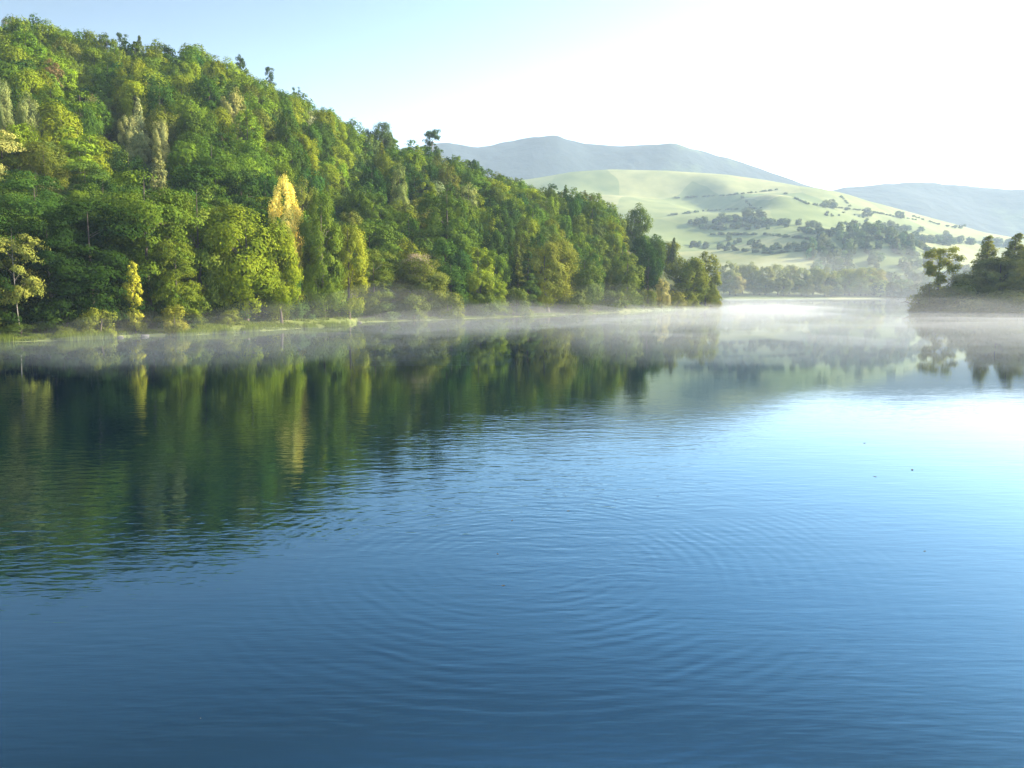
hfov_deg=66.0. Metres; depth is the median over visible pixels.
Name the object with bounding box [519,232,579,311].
broadleaf tree
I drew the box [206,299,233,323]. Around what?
shrub
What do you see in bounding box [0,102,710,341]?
hillside
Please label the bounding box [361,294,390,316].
shrub
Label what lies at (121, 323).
shrub
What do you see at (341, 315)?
shrub
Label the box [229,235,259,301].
broadleaf tree
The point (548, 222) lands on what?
broadleaf tree
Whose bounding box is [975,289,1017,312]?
shrub
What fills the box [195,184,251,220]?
broadleaf tree
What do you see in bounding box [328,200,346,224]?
broadleaf tree
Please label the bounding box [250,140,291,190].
broadleaf tree
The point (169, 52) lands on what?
broadleaf tree
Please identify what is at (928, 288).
shrub
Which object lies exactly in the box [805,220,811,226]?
field tree
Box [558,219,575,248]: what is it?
broadleaf tree
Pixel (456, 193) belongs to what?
conifer tree
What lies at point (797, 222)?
field tree
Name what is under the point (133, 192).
broadleaf tree
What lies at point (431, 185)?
broadleaf tree
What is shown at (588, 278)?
broadleaf tree
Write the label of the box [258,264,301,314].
broadleaf tree
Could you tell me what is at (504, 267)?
broadleaf tree
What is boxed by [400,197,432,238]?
broadleaf tree
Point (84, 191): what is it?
broadleaf tree
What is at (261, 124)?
conifer tree
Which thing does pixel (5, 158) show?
broadleaf tree
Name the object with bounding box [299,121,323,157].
broadleaf tree
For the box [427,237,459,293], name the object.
broadleaf tree
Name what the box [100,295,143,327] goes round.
shrub
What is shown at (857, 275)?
broadleaf tree
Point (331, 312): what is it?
shrub
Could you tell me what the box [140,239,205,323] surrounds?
broadleaf tree
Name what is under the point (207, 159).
broadleaf tree
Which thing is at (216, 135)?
broadleaf tree
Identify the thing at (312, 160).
broadleaf tree
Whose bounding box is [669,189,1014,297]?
woods
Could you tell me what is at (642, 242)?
broadleaf tree
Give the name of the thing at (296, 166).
broadleaf tree
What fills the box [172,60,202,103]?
broadleaf tree
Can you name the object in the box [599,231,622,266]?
broadleaf tree
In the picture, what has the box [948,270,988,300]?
broadleaf tree
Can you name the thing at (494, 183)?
broadleaf tree
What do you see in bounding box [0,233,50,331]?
broadleaf tree
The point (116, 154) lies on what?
broadleaf tree
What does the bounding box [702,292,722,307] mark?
shrub
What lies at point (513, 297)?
shrub
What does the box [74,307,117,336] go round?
shrub
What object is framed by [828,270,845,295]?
broadleaf tree
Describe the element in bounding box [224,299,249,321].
shrub
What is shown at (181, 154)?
broadleaf tree
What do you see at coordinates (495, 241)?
broadleaf tree
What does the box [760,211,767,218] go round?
field tree
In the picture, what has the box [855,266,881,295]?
broadleaf tree
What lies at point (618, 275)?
broadleaf tree
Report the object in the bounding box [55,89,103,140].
broadleaf tree
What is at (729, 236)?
field tree
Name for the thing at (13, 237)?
broadleaf tree
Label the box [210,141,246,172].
broadleaf tree
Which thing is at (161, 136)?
broadleaf tree
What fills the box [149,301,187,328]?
shrub
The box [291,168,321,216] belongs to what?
broadleaf tree
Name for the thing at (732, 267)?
broadleaf tree
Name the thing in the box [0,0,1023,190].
sky
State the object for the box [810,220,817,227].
field tree
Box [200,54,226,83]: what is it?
broadleaf tree
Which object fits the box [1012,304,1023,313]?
shrub
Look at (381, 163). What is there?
broadleaf tree
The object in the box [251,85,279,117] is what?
broadleaf tree
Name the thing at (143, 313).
shrub
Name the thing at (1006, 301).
shrub
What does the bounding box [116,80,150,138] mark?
broadleaf tree
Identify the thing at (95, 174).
broadleaf tree
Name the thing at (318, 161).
conifer tree
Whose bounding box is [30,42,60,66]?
broadleaf tree
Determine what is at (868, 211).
field tree
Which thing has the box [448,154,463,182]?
broadleaf tree
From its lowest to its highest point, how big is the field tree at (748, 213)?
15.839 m
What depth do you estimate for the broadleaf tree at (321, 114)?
209.56 m
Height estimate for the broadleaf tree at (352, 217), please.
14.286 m
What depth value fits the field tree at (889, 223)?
1117.69 m
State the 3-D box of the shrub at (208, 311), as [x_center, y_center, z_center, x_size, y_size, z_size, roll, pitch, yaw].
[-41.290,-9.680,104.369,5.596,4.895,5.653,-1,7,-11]
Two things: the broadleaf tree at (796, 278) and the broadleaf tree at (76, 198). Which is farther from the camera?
the broadleaf tree at (796, 278)
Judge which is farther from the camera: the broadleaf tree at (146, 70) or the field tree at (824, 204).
the field tree at (824, 204)
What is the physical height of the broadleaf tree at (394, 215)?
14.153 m
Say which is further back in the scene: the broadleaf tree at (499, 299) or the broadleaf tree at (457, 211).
the broadleaf tree at (457, 211)
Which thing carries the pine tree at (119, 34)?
on the hillside
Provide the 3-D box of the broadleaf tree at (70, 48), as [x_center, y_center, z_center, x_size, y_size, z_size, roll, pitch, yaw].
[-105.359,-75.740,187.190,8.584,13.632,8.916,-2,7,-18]
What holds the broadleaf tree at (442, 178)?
on the hillside
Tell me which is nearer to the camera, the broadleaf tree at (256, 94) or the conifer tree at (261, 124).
the conifer tree at (261, 124)
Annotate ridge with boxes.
[401,135,820,188]
[832,182,1023,238]
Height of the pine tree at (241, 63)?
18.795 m
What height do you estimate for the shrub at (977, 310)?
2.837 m
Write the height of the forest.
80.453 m
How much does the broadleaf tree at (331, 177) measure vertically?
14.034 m
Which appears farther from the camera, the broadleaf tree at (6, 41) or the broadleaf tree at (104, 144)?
the broadleaf tree at (6, 41)
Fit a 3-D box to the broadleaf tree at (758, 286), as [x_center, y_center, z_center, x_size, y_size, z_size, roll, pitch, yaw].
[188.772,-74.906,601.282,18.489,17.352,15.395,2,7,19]
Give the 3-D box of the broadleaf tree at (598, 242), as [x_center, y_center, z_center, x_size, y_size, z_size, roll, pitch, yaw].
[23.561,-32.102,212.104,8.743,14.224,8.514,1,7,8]
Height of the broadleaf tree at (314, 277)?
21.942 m
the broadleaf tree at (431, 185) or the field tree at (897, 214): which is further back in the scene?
the field tree at (897, 214)
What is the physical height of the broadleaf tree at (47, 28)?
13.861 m
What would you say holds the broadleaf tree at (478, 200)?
on the hillside
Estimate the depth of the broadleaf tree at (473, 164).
234.75 m
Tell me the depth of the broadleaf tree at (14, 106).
141.02 m
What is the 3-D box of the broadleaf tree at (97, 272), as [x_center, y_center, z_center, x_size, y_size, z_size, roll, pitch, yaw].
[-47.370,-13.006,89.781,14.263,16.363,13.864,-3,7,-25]
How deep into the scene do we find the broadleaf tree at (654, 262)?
218.81 m
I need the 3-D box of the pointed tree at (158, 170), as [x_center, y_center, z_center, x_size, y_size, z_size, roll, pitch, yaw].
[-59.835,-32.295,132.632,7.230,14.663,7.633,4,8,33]
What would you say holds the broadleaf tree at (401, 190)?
on the hillside
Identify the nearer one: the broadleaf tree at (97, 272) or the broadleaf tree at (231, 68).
the broadleaf tree at (97, 272)
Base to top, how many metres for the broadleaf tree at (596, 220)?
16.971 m
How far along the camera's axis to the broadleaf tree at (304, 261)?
123.23 m
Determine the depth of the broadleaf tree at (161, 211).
94.84 m
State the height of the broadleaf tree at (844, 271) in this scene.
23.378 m
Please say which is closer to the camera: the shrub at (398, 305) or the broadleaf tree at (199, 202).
the broadleaf tree at (199, 202)
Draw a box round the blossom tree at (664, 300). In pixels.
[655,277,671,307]
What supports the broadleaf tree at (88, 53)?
on the hillside
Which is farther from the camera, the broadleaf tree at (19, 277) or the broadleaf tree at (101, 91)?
the broadleaf tree at (101, 91)
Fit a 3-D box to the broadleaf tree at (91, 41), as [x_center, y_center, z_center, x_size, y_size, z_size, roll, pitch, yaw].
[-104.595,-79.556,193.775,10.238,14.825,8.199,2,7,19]
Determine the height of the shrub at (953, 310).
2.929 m
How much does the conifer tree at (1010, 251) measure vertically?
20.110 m
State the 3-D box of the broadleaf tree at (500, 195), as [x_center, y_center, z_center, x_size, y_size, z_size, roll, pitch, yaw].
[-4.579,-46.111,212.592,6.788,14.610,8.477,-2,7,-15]
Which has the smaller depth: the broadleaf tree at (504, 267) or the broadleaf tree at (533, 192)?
the broadleaf tree at (504, 267)
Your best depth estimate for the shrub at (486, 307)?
151.09 m
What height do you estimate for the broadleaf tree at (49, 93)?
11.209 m
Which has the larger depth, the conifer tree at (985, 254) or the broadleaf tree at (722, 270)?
the broadleaf tree at (722, 270)
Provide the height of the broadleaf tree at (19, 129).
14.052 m
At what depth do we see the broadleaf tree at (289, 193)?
119.98 m
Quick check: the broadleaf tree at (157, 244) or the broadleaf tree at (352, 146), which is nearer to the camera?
the broadleaf tree at (157, 244)
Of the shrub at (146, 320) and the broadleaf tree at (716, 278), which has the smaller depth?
the shrub at (146, 320)
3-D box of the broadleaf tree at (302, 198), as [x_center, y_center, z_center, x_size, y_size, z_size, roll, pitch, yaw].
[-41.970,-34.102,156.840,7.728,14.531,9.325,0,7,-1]
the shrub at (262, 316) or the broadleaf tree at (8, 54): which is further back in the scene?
the broadleaf tree at (8, 54)
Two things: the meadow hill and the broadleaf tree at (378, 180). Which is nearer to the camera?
the broadleaf tree at (378, 180)
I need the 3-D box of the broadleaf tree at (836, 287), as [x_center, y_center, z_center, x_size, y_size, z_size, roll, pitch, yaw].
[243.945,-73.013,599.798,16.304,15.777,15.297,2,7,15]
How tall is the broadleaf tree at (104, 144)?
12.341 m
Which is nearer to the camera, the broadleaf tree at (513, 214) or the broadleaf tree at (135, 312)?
the broadleaf tree at (135, 312)
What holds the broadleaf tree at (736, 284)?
on the meadow hill
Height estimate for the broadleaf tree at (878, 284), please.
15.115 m
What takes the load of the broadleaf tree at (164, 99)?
on the hillside
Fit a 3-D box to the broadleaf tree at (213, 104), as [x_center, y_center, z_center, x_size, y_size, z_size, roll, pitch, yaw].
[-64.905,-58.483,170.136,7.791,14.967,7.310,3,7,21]
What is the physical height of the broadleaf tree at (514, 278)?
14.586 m
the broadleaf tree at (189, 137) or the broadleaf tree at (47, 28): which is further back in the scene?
the broadleaf tree at (47, 28)
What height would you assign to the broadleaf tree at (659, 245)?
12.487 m
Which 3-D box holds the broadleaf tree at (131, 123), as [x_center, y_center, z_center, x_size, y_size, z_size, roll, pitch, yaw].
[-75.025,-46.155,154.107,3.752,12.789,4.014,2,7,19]
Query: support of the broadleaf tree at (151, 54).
on the hillside
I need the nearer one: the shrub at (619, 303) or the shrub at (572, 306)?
the shrub at (572, 306)
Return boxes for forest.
[0,13,708,289]
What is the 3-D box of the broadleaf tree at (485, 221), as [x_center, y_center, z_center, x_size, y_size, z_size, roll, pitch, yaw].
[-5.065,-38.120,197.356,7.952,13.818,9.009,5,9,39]
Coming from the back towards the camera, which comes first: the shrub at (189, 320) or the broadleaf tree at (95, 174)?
the broadleaf tree at (95, 174)
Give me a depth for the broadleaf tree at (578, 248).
194.16 m
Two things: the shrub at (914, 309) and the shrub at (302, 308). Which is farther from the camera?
the shrub at (914, 309)
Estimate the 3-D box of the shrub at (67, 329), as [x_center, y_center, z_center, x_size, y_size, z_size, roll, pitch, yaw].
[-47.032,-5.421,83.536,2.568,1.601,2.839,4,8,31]
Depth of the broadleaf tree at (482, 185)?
211.39 m
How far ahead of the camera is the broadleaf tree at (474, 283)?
152.00 m
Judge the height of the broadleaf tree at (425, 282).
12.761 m
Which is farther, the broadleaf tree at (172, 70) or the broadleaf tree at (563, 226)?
the broadleaf tree at (563, 226)
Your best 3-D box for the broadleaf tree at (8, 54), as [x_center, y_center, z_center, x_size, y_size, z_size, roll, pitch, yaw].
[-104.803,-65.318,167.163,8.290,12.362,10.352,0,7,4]
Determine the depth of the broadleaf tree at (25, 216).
98.16 m
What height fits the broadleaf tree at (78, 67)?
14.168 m
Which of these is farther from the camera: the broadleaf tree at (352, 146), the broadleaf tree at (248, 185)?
the broadleaf tree at (352, 146)
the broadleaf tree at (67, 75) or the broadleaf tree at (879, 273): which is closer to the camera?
the broadleaf tree at (67, 75)
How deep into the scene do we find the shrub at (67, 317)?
85.82 m
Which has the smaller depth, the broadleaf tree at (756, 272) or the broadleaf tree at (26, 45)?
the broadleaf tree at (26, 45)
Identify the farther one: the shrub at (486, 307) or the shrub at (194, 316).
the shrub at (486, 307)
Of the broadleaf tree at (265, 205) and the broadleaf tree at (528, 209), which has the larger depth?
the broadleaf tree at (528, 209)
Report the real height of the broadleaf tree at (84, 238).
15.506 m
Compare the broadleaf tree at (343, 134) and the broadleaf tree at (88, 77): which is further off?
the broadleaf tree at (343, 134)
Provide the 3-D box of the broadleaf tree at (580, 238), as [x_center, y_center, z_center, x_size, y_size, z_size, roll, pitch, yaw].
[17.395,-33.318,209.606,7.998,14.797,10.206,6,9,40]
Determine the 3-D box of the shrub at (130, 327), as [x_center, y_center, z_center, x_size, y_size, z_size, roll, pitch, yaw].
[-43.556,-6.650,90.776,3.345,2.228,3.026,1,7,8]
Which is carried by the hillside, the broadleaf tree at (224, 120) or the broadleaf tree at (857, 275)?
the broadleaf tree at (224, 120)
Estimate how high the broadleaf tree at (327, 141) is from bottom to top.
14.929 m
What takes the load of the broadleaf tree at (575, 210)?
on the hillside
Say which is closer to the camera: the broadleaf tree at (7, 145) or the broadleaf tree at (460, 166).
the broadleaf tree at (7, 145)
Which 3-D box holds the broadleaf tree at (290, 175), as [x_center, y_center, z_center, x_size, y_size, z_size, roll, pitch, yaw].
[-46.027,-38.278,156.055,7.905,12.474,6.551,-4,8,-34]
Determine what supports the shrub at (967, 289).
on the headland
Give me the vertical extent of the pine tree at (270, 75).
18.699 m
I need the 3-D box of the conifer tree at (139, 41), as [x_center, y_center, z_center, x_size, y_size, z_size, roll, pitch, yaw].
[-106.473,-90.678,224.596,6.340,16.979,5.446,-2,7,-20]
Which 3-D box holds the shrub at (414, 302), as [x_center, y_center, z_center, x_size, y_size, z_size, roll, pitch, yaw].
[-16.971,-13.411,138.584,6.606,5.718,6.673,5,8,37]
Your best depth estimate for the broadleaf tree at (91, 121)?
141.88 m
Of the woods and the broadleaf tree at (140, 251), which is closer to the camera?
the broadleaf tree at (140, 251)
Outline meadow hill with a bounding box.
[518,169,1023,298]
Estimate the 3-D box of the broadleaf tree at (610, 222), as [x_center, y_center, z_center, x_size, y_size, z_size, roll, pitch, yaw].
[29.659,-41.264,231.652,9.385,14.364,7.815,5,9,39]
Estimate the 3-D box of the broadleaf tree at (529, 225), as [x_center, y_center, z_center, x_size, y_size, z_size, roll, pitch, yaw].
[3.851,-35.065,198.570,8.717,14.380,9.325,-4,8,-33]
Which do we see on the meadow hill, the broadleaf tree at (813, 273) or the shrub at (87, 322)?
the broadleaf tree at (813, 273)
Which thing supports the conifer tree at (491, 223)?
on the hillside
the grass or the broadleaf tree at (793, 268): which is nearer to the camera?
the grass
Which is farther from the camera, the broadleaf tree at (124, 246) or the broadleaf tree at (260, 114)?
the broadleaf tree at (260, 114)
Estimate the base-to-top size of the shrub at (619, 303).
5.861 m
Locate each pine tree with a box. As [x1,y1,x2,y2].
[116,32,128,50]
[235,54,245,74]
[263,67,276,88]
[420,129,442,155]
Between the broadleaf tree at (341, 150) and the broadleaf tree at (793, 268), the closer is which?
the broadleaf tree at (341, 150)
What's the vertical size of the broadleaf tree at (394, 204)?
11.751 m
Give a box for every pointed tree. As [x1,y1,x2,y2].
[121,96,151,163]
[147,147,167,197]
[512,250,543,309]
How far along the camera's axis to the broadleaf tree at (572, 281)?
190.76 m
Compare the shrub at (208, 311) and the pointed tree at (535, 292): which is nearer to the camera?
the shrub at (208, 311)
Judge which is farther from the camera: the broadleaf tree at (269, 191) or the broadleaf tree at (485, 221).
the broadleaf tree at (485, 221)
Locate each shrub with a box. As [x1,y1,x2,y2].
[0,305,24,333]
[0,323,37,337]
[7,303,37,330]
[28,295,71,332]
[36,299,82,332]
[52,326,77,335]
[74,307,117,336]
[95,300,133,329]
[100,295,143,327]
[118,302,155,327]
[119,318,147,333]
[140,302,161,326]
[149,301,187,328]
[161,304,190,335]
[173,311,207,328]
[183,310,203,327]
[191,304,220,323]
[195,296,218,322]
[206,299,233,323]
[213,308,243,325]
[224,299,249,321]
[227,303,266,321]
[250,306,274,321]
[259,302,291,320]
[287,300,317,319]
[298,298,330,318]
[320,303,336,317]
[326,301,361,318]
[339,304,362,317]
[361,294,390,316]
[364,302,401,319]
[383,301,411,318]
[399,292,432,320]
[430,289,466,319]
[465,293,500,317]
[504,286,533,316]
[559,289,593,314]
[597,289,628,312]
[639,288,658,308]
[669,290,686,309]
[680,289,701,308]
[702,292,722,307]
[905,303,937,311]
[906,293,932,311]
[915,281,947,311]
[922,288,964,311]
[922,303,944,311]
[935,279,983,312]
[941,304,964,312]
[949,293,989,312]
[956,304,989,312]
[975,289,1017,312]
[986,290,1023,313]
[997,305,1014,313]
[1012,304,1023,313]
[1013,296,1023,313]
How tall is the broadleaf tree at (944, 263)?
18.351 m
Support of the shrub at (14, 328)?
on the hillside
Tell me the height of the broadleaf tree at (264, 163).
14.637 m
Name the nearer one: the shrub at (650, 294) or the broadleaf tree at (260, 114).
the broadleaf tree at (260, 114)
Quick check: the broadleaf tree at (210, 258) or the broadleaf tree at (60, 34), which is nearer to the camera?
the broadleaf tree at (210, 258)
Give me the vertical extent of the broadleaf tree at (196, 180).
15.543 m
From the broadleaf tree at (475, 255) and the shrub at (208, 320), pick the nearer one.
the shrub at (208, 320)
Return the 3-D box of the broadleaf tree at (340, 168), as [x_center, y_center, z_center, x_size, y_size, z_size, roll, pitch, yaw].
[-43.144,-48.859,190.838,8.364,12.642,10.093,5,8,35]
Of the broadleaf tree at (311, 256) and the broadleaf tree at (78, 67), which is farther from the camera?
the broadleaf tree at (78, 67)
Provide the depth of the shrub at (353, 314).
130.60 m
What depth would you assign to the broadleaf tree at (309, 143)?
178.68 m
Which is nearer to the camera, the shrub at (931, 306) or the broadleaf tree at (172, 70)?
the broadleaf tree at (172, 70)
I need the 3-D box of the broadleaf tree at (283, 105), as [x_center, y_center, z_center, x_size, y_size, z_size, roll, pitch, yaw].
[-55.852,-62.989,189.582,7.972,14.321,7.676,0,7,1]
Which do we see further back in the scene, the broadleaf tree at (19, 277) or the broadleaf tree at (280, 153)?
the broadleaf tree at (280, 153)
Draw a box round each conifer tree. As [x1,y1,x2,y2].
[130,41,143,63]
[137,35,143,52]
[254,120,278,174]
[312,140,323,176]
[378,141,385,156]
[454,187,460,209]
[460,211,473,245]
[483,218,502,247]
[512,245,525,286]
[664,238,679,277]
[962,235,1002,296]
[983,233,1023,292]
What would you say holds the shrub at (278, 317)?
on the hillside
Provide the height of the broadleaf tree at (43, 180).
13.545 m
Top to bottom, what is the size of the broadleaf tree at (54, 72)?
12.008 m
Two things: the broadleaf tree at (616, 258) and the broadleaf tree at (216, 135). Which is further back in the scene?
the broadleaf tree at (616, 258)
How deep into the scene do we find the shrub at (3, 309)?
84.14 m
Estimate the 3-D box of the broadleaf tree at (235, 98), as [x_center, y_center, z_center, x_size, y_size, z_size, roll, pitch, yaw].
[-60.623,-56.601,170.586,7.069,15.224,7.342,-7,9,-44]
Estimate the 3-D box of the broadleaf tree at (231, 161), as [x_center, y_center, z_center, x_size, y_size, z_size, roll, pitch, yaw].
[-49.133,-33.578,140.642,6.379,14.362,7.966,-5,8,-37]
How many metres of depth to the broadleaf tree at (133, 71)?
176.97 m
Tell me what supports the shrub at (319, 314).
on the hillside
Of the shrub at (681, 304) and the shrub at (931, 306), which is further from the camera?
the shrub at (681, 304)
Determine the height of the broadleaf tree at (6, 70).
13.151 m
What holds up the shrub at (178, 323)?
on the hillside
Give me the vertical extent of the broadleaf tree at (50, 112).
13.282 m
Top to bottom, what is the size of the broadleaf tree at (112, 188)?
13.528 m
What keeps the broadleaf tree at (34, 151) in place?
on the hillside
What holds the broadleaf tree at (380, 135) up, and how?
on the hillside
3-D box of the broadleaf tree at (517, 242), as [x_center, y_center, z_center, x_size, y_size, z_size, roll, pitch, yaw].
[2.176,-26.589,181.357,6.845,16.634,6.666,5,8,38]
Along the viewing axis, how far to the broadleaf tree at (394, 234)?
148.06 m
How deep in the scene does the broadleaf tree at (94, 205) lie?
100.77 m
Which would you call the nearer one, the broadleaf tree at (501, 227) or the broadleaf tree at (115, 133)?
the broadleaf tree at (115, 133)
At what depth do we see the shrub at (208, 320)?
101.99 m
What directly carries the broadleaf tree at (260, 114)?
on the hillside
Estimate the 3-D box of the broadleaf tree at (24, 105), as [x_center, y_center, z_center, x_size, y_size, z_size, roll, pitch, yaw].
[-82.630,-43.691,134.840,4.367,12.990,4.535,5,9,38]
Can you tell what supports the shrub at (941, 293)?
on the headland
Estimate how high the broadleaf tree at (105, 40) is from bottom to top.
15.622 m
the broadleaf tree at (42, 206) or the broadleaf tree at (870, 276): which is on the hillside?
the broadleaf tree at (42, 206)
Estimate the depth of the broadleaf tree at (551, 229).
198.16 m
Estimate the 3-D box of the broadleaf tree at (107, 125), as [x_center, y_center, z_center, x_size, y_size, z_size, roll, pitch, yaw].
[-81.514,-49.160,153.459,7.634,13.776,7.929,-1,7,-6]
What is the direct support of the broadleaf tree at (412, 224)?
on the hillside
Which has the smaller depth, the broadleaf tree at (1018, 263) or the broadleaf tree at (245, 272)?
the broadleaf tree at (245, 272)
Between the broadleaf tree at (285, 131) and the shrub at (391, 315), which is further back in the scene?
the broadleaf tree at (285, 131)
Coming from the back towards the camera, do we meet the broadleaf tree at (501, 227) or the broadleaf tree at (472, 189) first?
the broadleaf tree at (472, 189)
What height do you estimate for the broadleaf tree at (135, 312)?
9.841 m
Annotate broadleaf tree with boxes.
[0,34,21,61]
[0,44,40,72]
[0,60,23,108]
[0,78,13,133]
[0,121,41,172]
[0,130,29,183]
[0,133,42,178]
[0,170,42,231]
[0,176,68,241]
[0,186,39,237]
[0,207,32,326]
[0,210,51,246]
[0,218,20,288]
[0,230,58,323]
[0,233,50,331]
[1,67,47,126]
[1,170,66,239]
[2,85,42,135]
[8,31,48,69]
[8,216,101,327]
[10,20,38,53]
[10,139,76,197]
[13,90,43,143]
[16,67,59,125]
[29,18,65,55]
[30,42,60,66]
[32,99,84,161]
[34,83,65,130]
[37,55,77,101]
[37,198,159,328]
[42,214,131,300]
[43,26,76,63]
[43,58,64,87]
[47,35,84,70]
[51,48,88,100]
[51,194,107,233]
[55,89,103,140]
[55,126,105,185]
[56,160,112,202]
[57,181,103,203]
[66,104,104,155]
[67,233,130,305]
[68,29,104,63]
[68,133,115,183]
[69,133,127,182]
[70,75,96,108]
[76,195,120,239]
[77,46,108,84]
[77,94,116,141]
[78,176,124,201]
[82,165,207,308]
[84,96,106,138]
[85,83,120,138]
[87,60,127,99]
[96,32,122,70]
[100,99,124,142]
[106,49,130,67]
[109,152,150,196]
[110,74,156,134]
[115,58,145,81]
[115,241,163,311]
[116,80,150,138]
[116,185,158,248]
[117,114,137,167]
[121,262,144,332]
[132,65,173,95]
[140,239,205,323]
[141,57,167,76]
[142,79,179,139]
[143,49,171,71]
[143,104,180,153]
[145,225,195,292]
[150,120,170,168]
[154,185,216,287]
[156,44,178,62]
[163,63,186,102]
[164,139,204,190]
[164,163,230,211]
[164,186,241,320]
[166,93,210,140]
[169,73,194,105]
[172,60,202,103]
[173,129,214,164]
[174,110,215,143]
[175,50,206,77]
[192,76,222,124]
[193,137,234,188]
[193,202,295,322]
[195,110,226,140]
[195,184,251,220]
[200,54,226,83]
[200,132,238,159]
[200,156,242,195]
[203,106,234,147]
[206,203,255,253]
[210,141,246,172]
[214,56,245,88]
[217,86,246,141]
[218,169,263,240]
[220,156,254,195]
[226,109,264,152]
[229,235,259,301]
[239,82,261,107]
[239,138,276,180]
[241,153,268,183]
[242,198,290,247]
[243,88,277,132]
[243,108,277,156]
[248,168,280,209]
[248,221,305,323]
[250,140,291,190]
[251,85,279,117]
[251,195,304,246]
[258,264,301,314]
[267,173,304,305]
[268,161,297,211]
[272,113,301,160]
[272,140,309,191]
[275,92,294,132]
[280,239,309,299]
[283,126,321,174]
[285,175,319,222]
[286,96,304,132]
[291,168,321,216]
[292,135,318,178]
[295,224,350,308]
[296,189,347,317]
[298,173,334,220]
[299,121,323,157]
[311,120,335,165]
[314,107,338,138]
[317,161,343,199]
[319,156,350,187]
[321,141,356,180]
[322,185,343,218]
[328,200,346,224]
[329,222,371,318]
[335,119,347,158]
[336,210,370,250]
[338,184,383,228]
[341,124,364,159]
[344,221,402,298]
[350,249,400,315]
[355,166,387,205]
[356,192,392,221]
[366,220,409,298]
[372,120,394,153]
[372,153,400,198]
[381,208,408,259]
[383,197,423,235]
[384,165,411,209]
[388,160,409,210]
[388,233,430,300]
[390,253,449,313]
[394,151,428,181]
[397,212,424,242]
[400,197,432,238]
[408,189,483,272]
[412,173,436,202]
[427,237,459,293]
[427,258,473,311]
[434,164,460,209]
[442,248,473,309]
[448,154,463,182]
[450,198,480,229]
[458,175,495,198]
[459,182,478,217]
[462,267,496,310]
[465,247,496,292]
[467,194,487,222]
[469,161,486,176]
[475,272,509,315]
[476,228,508,273]
[478,250,514,295]
[480,178,514,207]
[480,204,505,244]
[486,185,505,207]
[488,198,519,242]
[488,205,515,262]
[496,242,518,301]
[506,196,527,227]
[508,233,534,287]
[512,188,547,206]
[513,217,541,246]
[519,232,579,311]
[522,233,556,286]
[524,200,541,240]
[536,223,563,242]
[537,195,558,223]
[540,254,569,288]
[541,189,562,215]
[544,219,564,244]
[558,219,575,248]
[559,243,580,294]
[562,199,581,228]
[565,254,605,309]
[567,231,588,260]
[568,243,584,286]
[570,215,592,243]
[581,201,611,237]
[583,253,605,303]
[588,239,613,282]
[590,248,612,294]
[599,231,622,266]
[603,220,628,253]
[607,253,645,308]
[607,254,632,288]
[610,244,637,290]
[620,202,653,252]
[632,235,652,270]
[634,247,663,291]
[645,240,666,267]
[663,240,683,270]
[664,256,711,300]
[692,250,722,305]
[709,266,728,291]
[718,260,741,294]
[725,276,745,295]
[733,264,755,293]
[742,261,764,294]
[748,276,769,294]
[756,266,776,294]
[769,263,790,294]
[775,276,793,295]
[779,264,799,293]
[789,267,812,295]
[798,276,818,295]
[801,266,823,294]
[813,268,837,295]
[823,278,842,295]
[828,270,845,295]
[835,269,854,294]
[842,278,858,295]
[843,269,869,294]
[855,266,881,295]
[867,266,886,293]
[874,279,886,296]
[921,246,965,301]
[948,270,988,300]
[975,256,1023,302]
[995,246,1023,293]
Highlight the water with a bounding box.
[0,298,1023,767]
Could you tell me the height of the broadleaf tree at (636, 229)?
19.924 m
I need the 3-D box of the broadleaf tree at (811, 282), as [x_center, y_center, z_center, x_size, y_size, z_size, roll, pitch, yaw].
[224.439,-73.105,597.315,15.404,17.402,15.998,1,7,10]
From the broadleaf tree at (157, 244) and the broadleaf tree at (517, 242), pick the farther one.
the broadleaf tree at (517, 242)
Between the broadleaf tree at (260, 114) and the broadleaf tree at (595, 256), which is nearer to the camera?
the broadleaf tree at (260, 114)
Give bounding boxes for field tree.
[726,234,731,239]
[741,208,750,216]
[755,209,763,216]
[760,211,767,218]
[794,218,801,224]
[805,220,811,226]
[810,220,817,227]
[821,199,829,207]
[828,199,835,207]
[861,207,872,216]
[887,220,894,226]
[895,211,901,216]
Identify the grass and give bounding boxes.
[0,303,708,342]
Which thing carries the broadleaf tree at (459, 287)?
on the hillside
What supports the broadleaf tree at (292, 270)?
on the hillside
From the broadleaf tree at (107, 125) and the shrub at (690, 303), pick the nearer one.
the broadleaf tree at (107, 125)
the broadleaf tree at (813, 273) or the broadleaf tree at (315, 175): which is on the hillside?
the broadleaf tree at (315, 175)
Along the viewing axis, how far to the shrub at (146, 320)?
94.82 m
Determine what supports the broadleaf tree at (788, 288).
on the meadow hill
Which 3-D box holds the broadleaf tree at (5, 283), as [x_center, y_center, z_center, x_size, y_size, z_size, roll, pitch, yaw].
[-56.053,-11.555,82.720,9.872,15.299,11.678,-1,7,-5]
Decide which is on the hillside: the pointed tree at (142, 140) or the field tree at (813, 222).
the pointed tree at (142, 140)
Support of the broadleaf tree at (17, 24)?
on the hillside
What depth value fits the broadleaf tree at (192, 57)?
189.18 m
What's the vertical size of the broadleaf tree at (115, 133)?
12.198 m
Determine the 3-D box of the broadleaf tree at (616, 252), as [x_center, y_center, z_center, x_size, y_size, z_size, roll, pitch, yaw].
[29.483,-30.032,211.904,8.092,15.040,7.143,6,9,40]
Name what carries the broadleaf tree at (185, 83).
on the hillside
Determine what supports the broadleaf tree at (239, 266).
on the hillside

